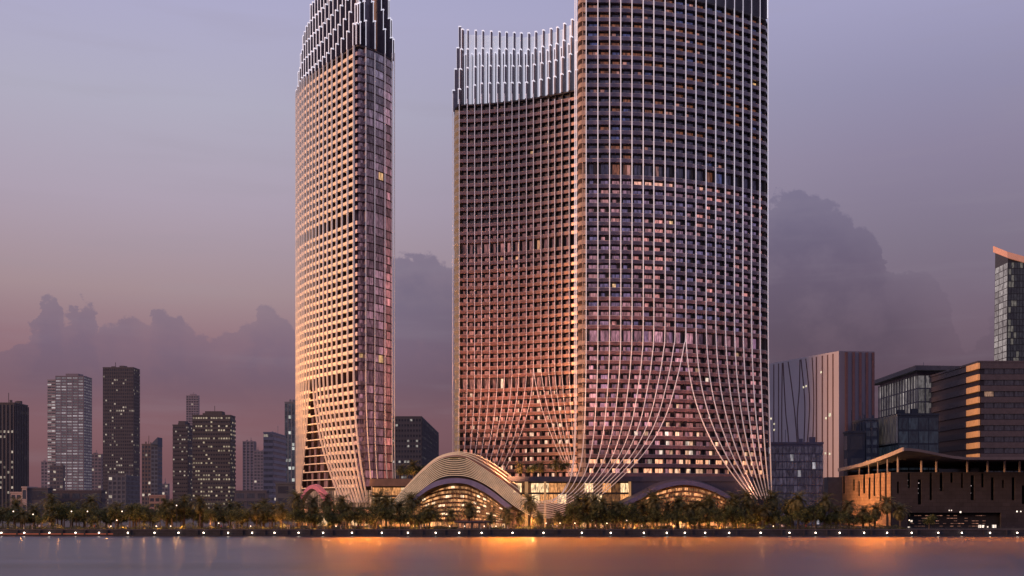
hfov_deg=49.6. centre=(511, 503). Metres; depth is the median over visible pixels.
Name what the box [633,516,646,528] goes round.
broadleaf tree
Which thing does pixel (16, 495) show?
white house
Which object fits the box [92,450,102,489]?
block
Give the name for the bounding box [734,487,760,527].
palm tree
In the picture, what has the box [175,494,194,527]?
palm tree
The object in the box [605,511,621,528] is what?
broadleaf tree
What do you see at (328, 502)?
palm tree
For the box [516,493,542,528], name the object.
palm tree
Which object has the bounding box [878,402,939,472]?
green glass block
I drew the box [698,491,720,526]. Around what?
palm tree
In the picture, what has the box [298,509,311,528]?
broadleaf tree
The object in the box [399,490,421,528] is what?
palm tree
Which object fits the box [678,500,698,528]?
palm tree
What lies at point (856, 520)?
broadleaf tree
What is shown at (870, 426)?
slim block
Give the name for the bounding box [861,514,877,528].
broadleaf tree
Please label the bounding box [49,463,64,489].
block
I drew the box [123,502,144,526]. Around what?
palm tree
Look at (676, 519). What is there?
broadleaf tree
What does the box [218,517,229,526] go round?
broadleaf tree
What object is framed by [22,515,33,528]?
broadleaf tree
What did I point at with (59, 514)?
broadleaf tree
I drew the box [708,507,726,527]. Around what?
broadleaf tree
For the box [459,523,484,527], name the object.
window
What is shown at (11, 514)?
broadleaf tree
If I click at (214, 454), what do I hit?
office tower
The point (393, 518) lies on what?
broadleaf tree
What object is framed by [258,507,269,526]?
palm tree
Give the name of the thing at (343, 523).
shop row
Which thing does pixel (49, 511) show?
palm tree
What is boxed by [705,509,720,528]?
broadleaf tree
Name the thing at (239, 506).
palm tree
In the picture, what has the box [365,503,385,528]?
broadleaf tree
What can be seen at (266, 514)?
broadleaf tree
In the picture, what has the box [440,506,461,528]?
palm tree
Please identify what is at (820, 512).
broadleaf tree
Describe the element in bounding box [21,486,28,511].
white house
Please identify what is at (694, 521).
broadleaf tree
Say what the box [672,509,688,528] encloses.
broadleaf tree
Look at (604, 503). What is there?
palm tree
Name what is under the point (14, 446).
office tower
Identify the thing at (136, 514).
broadleaf tree
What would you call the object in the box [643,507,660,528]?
broadleaf tree
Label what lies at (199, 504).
palm tree
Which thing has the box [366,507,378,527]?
palm tree
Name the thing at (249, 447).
tower
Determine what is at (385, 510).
broadleaf tree
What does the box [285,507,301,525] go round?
broadleaf tree
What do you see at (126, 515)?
broadleaf tree
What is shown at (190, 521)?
ground
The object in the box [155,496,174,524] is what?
palm tree
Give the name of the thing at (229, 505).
palm tree
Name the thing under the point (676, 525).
palm tree
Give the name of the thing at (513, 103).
skyscraper
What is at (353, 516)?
broadleaf tree
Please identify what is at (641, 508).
palm tree
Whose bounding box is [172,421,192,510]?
office tower
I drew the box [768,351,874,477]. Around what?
striped building
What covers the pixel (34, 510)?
palm tree
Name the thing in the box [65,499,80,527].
palm tree
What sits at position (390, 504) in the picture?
palm tree
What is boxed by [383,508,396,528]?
broadleaf tree
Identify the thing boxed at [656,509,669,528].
broadleaf tree
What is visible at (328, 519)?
broadleaf tree
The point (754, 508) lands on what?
palm tree
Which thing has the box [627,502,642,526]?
palm tree
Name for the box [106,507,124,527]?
broadleaf tree
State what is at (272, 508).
palm tree
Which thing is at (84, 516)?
broadleaf tree
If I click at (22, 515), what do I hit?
tree
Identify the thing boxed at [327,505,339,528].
palm tree
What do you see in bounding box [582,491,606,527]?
palm tree
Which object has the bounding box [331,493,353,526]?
palm tree
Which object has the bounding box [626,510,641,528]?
broadleaf tree
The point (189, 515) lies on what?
broadleaf tree
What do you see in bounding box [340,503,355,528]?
palm tree
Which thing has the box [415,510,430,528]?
broadleaf tree
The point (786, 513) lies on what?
broadleaf tree
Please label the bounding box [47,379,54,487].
apartment wing
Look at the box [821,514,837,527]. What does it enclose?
broadleaf tree
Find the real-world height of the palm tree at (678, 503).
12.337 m
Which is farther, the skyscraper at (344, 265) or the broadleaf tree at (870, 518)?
the skyscraper at (344, 265)
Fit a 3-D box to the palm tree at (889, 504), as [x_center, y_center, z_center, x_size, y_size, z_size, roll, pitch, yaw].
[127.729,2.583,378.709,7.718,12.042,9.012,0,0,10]
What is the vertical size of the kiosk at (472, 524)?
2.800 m
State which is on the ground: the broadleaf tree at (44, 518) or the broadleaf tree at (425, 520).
the broadleaf tree at (44, 518)
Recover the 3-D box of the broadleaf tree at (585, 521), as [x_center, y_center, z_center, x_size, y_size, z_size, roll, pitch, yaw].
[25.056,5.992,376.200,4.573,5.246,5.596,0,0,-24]
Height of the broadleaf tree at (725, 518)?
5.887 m
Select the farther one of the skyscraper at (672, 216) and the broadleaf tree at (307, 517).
the skyscraper at (672, 216)
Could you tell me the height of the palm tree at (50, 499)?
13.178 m
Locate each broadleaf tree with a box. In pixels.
[4,508,20,524]
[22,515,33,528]
[30,514,42,527]
[35,514,48,528]
[46,503,67,528]
[55,503,75,526]
[67,507,83,528]
[77,507,93,526]
[85,516,98,528]
[92,509,107,526]
[105,518,114,527]
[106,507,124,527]
[120,504,137,527]
[127,503,149,525]
[129,506,146,528]
[144,509,155,527]
[150,509,168,527]
[154,504,175,526]
[163,515,177,525]
[170,509,186,526]
[184,507,202,525]
[197,514,210,526]
[203,508,220,528]
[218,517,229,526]
[220,506,238,528]
[226,507,245,527]
[237,510,251,525]
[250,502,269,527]
[260,510,273,527]
[270,514,286,525]
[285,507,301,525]
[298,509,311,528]
[300,513,315,528]
[309,517,322,528]
[313,506,332,528]
[325,517,334,528]
[328,516,339,527]
[330,504,349,527]
[339,510,353,528]
[349,508,358,525]
[353,506,369,526]
[354,509,369,528]
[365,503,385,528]
[373,507,388,528]
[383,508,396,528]
[388,514,401,528]
[394,516,404,528]
[397,514,413,528]
[400,507,416,528]
[401,467,413,478]
[413,517,424,528]
[414,465,424,473]
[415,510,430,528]
[416,510,434,528]
[430,511,443,527]
[525,464,537,475]
[558,460,570,475]
[558,514,572,527]
[564,502,587,528]
[569,507,585,528]
[579,515,591,528]
[584,514,599,528]
[587,503,605,528]
[597,518,608,528]
[599,508,616,528]
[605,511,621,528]
[611,506,625,528]
[617,503,639,528]
[617,517,630,528]
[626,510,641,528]
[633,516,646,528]
[642,515,652,528]
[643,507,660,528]
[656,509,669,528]
[662,508,676,528]
[662,513,673,528]
[666,511,680,528]
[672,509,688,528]
[680,514,694,528]
[687,516,699,528]
[688,514,700,528]
[691,508,707,528]
[699,515,712,528]
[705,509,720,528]
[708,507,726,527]
[717,513,729,528]
[723,504,744,528]
[729,509,744,528]
[737,507,753,528]
[741,515,756,528]
[752,506,770,527]
[765,517,774,527]
[768,507,782,527]
[773,515,787,528]
[780,516,792,527]
[784,509,795,519]
[790,506,808,528]
[795,506,811,528]
[805,504,825,528]
[817,515,831,528]
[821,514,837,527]
[831,510,849,528]
[847,514,860,528]
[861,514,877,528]
[921,514,937,528]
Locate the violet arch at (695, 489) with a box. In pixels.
[618,479,744,527]
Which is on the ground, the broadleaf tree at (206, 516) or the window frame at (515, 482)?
the broadleaf tree at (206, 516)
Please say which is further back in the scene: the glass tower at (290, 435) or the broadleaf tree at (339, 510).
the glass tower at (290, 435)
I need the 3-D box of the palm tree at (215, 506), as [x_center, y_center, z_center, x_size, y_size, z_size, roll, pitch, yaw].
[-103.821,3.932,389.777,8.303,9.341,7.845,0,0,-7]
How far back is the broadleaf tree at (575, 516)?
375.21 m
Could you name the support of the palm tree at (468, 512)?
on the ground
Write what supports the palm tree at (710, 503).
on the ground
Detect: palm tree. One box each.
[0,508,9,527]
[1,495,26,525]
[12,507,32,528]
[26,502,43,525]
[38,503,61,528]
[39,491,63,526]
[53,501,70,526]
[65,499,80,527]
[76,501,94,526]
[78,493,102,526]
[90,506,102,527]
[101,503,119,526]
[103,499,127,528]
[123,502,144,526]
[138,503,155,527]
[146,508,159,526]
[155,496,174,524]
[160,498,180,525]
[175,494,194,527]
[175,500,190,525]
[188,494,212,527]
[207,503,223,527]
[210,501,222,526]
[219,500,238,528]
[232,500,246,524]
[235,508,250,528]
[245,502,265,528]
[255,497,269,526]
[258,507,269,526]
[264,502,276,526]
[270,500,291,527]
[286,489,310,527]
[303,494,323,528]
[317,492,336,527]
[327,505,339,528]
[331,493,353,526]
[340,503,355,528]
[353,506,366,526]
[366,489,387,527]
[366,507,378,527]
[374,492,396,527]
[381,496,399,528]
[394,464,404,478]
[394,500,406,527]
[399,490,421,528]
[405,459,421,477]
[415,506,435,526]
[422,503,441,528]
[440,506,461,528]
[458,499,479,520]
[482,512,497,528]
[498,506,518,527]
[513,461,524,475]
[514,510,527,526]
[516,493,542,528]
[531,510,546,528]
[536,461,546,475]
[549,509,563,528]
[550,458,561,475]
[562,506,575,527]
[564,492,588,528]
[578,491,592,528]
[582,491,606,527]
[593,497,611,528]
[612,500,626,528]
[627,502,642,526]
[633,499,647,526]
[639,489,665,528]
[645,494,667,528]
[661,501,674,527]
[667,493,689,527]
[669,500,685,527]
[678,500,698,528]
[689,499,703,527]
[692,500,709,528]
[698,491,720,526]
[703,499,718,528]
[721,491,746,527]
[721,506,729,527]
[724,498,744,526]
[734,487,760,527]
[751,504,759,527]
[753,501,774,528]
[758,488,786,527]
[779,499,789,526]
[781,500,791,522]
[785,490,811,522]
[785,498,804,526]
[809,503,824,528]
[814,492,838,528]
[828,504,844,527]
[839,499,855,527]
[853,503,873,527]
[866,502,885,528]
[875,494,896,527]
[888,502,911,528]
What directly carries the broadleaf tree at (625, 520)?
on the promenade
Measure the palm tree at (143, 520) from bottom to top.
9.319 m
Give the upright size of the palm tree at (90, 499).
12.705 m
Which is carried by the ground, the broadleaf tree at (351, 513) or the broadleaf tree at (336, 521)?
the broadleaf tree at (336, 521)
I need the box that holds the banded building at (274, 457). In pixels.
[263,431,286,505]
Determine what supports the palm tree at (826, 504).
on the ground
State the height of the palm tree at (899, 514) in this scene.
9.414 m
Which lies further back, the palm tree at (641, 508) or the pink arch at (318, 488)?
the pink arch at (318, 488)
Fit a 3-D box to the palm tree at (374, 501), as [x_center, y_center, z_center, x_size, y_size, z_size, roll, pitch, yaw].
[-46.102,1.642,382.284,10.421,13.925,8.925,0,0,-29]
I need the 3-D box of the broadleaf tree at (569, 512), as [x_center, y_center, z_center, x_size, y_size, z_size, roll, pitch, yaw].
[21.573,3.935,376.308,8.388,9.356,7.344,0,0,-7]
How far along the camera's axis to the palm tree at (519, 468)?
402.84 m
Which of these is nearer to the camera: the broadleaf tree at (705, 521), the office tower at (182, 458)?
the broadleaf tree at (705, 521)
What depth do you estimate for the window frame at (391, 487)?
419.48 m
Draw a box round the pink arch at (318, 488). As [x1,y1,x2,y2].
[301,484,332,500]
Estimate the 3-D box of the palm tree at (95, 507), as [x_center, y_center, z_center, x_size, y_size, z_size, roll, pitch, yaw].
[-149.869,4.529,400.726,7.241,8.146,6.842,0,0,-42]
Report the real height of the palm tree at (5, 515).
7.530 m
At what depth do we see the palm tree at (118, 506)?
384.61 m
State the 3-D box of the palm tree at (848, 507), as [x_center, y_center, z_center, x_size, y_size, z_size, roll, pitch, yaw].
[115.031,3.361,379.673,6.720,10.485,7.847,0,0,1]
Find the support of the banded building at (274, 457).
on the ground
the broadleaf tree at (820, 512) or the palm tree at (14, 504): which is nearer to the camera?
the broadleaf tree at (820, 512)
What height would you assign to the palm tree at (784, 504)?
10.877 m
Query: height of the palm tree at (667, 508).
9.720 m
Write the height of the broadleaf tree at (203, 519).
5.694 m
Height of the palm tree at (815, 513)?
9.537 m
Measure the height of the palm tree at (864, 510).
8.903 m
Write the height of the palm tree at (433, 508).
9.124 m
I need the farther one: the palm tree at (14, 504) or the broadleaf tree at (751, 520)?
the palm tree at (14, 504)
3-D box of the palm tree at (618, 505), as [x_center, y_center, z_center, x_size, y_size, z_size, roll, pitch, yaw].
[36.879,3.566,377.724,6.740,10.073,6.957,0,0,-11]
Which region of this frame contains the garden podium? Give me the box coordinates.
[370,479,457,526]
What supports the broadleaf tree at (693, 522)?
on the promenade
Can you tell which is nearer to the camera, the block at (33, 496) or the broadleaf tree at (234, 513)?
the broadleaf tree at (234, 513)
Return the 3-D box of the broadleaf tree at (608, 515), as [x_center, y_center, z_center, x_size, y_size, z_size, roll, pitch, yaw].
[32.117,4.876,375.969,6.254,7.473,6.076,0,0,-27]
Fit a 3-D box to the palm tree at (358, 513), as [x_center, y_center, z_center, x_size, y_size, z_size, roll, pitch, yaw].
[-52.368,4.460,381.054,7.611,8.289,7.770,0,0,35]
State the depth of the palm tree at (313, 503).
380.89 m
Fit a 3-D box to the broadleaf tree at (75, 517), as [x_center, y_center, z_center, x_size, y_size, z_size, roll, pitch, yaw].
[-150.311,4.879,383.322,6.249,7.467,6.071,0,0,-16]
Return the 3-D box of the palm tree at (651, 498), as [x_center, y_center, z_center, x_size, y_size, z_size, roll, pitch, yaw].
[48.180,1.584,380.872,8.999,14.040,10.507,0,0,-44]
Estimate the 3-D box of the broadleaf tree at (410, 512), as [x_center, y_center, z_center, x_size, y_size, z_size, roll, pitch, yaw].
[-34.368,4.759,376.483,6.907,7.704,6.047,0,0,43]
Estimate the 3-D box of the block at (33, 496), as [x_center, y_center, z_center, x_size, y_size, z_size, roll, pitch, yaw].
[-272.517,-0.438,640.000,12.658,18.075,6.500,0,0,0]
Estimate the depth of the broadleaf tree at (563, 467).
403.29 m
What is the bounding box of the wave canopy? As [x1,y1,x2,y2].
[392,452,542,516]
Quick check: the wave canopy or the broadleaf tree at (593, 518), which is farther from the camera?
the wave canopy
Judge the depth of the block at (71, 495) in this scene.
659.94 m
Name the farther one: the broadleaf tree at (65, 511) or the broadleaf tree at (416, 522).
the broadleaf tree at (65, 511)
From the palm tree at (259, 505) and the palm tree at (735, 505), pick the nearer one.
the palm tree at (735, 505)
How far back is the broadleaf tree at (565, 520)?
376.86 m
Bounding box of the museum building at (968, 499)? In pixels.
[823,447,1023,527]
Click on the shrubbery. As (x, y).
(409, 527)
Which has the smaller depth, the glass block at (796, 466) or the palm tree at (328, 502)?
the palm tree at (328, 502)
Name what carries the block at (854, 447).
on the ground
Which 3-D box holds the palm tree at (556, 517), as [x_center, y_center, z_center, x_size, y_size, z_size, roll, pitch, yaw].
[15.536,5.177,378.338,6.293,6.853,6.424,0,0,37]
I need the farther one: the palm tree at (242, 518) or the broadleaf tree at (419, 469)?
the broadleaf tree at (419, 469)
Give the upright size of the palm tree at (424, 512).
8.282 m
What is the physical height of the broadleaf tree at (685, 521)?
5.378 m
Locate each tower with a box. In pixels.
[0,393,28,510]
[41,460,46,486]
[55,374,91,489]
[103,362,139,509]
[141,441,150,509]
[151,437,162,494]
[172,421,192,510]
[186,392,199,425]
[192,406,235,513]
[242,440,256,489]
[284,399,295,481]
[875,362,958,417]
[993,246,1023,360]
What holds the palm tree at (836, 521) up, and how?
on the ground
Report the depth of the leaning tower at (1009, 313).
620.00 m
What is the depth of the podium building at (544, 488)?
397.40 m
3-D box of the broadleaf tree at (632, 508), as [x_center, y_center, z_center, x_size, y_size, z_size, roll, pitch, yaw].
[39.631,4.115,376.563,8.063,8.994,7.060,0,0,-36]
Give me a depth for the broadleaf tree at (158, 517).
379.69 m
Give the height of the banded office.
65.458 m
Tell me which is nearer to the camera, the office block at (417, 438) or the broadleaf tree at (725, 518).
the broadleaf tree at (725, 518)
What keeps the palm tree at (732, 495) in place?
on the ground
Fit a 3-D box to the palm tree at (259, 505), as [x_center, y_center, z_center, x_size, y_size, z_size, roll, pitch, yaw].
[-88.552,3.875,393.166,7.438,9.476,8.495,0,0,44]
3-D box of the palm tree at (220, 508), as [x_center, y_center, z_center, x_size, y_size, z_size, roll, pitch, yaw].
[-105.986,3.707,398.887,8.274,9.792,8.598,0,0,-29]
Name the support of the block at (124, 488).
on the ground
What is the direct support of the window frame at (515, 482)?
in the podium building at (544, 488)
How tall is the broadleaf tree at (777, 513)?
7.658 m
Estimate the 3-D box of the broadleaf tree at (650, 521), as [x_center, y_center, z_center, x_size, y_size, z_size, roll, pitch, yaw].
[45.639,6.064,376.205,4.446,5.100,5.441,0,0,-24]
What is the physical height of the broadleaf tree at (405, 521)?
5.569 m
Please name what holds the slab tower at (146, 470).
on the ground
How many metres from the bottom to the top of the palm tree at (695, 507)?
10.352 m
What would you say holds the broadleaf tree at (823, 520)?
on the ground
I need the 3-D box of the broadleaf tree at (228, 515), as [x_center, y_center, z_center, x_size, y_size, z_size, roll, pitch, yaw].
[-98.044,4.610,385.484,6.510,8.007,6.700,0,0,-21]
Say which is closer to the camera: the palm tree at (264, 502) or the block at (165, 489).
the palm tree at (264, 502)
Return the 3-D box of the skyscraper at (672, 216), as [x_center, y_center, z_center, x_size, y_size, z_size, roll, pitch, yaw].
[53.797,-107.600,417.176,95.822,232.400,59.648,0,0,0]
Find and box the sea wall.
[0,526,1023,535]
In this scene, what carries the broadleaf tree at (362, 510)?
on the ground
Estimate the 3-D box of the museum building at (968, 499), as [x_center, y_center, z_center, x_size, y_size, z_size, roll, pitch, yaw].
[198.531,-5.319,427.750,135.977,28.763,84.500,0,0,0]
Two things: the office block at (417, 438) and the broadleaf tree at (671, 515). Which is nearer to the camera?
the broadleaf tree at (671, 515)
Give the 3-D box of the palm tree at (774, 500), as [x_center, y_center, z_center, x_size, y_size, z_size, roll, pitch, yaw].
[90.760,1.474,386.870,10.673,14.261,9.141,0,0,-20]
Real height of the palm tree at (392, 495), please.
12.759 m
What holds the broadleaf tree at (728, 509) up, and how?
on the promenade
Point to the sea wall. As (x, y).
(508, 532)
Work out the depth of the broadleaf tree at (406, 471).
419.98 m
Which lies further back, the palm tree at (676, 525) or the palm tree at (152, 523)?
the palm tree at (152, 523)
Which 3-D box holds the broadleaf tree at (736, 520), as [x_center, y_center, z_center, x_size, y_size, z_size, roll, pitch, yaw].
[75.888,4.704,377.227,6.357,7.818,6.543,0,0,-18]
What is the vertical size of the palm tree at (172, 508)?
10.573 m
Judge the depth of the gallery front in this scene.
394.06 m
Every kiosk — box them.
[454,521,489,528]
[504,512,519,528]
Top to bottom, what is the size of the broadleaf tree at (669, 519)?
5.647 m
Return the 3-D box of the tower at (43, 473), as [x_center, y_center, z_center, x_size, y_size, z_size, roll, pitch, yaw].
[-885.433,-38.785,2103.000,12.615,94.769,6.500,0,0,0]
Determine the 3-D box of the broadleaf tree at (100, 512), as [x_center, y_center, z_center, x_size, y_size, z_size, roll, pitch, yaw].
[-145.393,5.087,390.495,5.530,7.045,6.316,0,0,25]
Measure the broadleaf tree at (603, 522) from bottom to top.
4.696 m
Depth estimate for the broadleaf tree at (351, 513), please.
375.85 m
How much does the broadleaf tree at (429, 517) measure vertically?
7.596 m
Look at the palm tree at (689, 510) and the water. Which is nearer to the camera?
the water
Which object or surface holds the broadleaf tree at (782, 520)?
on the promenade
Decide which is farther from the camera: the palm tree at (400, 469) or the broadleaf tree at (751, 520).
the palm tree at (400, 469)
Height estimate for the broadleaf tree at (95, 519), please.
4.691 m
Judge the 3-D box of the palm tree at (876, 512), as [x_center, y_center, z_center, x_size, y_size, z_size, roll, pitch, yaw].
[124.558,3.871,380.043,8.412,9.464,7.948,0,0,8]
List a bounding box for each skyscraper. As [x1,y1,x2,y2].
[295,0,395,512]
[452,19,581,475]
[535,0,771,525]
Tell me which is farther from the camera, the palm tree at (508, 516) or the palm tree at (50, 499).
the palm tree at (50, 499)
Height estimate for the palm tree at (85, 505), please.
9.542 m
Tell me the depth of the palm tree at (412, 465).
423.19 m
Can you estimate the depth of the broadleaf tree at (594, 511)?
374.92 m
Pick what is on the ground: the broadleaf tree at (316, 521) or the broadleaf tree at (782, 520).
the broadleaf tree at (316, 521)
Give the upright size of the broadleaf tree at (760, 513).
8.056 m
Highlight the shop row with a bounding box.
[300,514,371,525]
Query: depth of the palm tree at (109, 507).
395.04 m
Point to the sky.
(147, 147)
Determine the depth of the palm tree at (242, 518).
381.47 m
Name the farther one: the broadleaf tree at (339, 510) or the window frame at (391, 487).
the window frame at (391, 487)
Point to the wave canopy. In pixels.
(488, 478)
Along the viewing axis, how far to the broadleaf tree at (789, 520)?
376.89 m
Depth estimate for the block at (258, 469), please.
1800.00 m
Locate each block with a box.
[27,487,52,514]
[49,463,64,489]
[52,490,105,515]
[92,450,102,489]
[108,470,139,508]
[149,495,168,518]
[162,478,169,499]
[234,490,269,510]
[254,449,262,489]
[275,482,300,520]
[392,416,438,478]
[768,430,823,524]
[843,410,865,475]
[852,402,878,473]
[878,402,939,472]
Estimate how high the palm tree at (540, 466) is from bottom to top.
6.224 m
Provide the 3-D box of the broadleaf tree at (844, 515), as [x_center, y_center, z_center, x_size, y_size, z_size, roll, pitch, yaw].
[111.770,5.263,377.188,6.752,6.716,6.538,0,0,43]
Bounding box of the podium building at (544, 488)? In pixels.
[507,476,752,527]
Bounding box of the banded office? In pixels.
[929,361,1023,472]
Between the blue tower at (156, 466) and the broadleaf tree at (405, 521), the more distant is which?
the blue tower at (156, 466)
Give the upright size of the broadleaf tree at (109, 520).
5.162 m
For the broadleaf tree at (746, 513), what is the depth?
375.83 m
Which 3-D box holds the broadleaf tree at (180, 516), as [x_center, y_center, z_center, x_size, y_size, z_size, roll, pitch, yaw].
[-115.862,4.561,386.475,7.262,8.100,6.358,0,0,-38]
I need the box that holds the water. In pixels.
[0,536,1023,575]
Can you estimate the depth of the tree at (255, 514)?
381.25 m
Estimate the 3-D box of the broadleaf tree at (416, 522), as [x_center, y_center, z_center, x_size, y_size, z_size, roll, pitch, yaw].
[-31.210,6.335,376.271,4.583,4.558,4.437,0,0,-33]
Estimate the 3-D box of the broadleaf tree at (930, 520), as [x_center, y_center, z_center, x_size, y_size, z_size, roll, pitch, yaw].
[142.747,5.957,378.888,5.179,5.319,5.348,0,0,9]
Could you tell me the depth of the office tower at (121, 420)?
1149.94 m
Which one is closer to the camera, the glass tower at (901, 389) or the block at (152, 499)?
the glass tower at (901, 389)
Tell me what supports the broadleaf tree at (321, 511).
on the promenade
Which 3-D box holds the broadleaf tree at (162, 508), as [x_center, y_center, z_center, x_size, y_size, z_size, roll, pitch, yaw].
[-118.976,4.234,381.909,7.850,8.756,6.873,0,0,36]
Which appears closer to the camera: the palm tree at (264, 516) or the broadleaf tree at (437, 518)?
the broadleaf tree at (437, 518)
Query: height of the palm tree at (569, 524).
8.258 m
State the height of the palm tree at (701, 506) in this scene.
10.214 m
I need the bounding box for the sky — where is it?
[0,0,1023,504]
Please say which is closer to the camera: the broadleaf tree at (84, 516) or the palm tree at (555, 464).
the broadleaf tree at (84, 516)
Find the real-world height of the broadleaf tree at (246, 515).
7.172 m
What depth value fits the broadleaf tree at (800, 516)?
375.81 m
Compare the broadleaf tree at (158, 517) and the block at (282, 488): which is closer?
the broadleaf tree at (158, 517)
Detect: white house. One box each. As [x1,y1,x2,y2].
[10,492,21,506]
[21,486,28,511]
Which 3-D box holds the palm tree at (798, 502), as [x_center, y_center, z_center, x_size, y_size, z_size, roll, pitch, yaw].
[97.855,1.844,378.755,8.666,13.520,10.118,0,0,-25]
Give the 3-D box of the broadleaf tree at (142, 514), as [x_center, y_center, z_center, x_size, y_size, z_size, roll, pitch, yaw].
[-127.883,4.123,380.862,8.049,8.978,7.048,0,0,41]
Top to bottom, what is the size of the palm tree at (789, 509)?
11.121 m
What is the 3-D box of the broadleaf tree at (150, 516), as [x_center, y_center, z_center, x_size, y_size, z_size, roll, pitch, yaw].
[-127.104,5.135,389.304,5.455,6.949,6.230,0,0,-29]
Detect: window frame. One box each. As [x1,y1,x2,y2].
[372,486,421,525]
[513,482,628,502]
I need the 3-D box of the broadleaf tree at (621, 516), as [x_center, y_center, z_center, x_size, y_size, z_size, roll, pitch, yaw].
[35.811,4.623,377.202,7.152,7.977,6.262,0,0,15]
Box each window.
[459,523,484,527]
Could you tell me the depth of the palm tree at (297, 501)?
379.89 m
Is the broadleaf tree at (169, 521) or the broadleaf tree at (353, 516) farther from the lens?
the broadleaf tree at (169, 521)
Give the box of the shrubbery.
[0,522,906,528]
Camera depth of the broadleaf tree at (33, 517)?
385.20 m
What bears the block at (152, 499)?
on the ground
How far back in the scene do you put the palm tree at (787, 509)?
391.57 m
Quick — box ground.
[0,513,1023,528]
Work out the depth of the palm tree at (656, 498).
377.07 m
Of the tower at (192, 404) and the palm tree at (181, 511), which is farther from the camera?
the tower at (192, 404)
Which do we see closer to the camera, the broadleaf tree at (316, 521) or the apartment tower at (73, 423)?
the broadleaf tree at (316, 521)
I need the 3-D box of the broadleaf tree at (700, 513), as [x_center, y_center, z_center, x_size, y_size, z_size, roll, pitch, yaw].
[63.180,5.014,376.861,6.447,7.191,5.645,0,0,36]
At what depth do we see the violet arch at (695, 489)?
393.06 m
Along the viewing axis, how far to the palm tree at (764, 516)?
379.51 m
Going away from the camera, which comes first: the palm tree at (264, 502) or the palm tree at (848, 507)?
the palm tree at (848, 507)
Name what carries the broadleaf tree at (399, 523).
on the promenade
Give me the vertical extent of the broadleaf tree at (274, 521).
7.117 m
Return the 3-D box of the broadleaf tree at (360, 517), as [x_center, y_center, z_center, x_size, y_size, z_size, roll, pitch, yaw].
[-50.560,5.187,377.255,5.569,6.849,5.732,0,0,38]
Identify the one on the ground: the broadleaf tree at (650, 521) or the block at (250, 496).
the block at (250, 496)
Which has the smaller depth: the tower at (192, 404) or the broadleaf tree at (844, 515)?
the broadleaf tree at (844, 515)
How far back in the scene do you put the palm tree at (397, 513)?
381.38 m
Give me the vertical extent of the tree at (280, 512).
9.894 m
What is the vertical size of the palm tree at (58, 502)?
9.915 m
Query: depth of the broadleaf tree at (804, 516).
380.20 m
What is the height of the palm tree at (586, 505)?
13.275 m
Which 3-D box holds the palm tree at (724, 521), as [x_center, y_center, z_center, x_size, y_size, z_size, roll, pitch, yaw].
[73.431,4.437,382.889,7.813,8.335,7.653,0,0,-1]
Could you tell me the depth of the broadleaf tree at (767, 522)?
384.51 m
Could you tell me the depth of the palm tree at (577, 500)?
378.10 m
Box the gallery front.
[422,486,524,527]
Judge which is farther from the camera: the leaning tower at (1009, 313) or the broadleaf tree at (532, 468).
the leaning tower at (1009, 313)

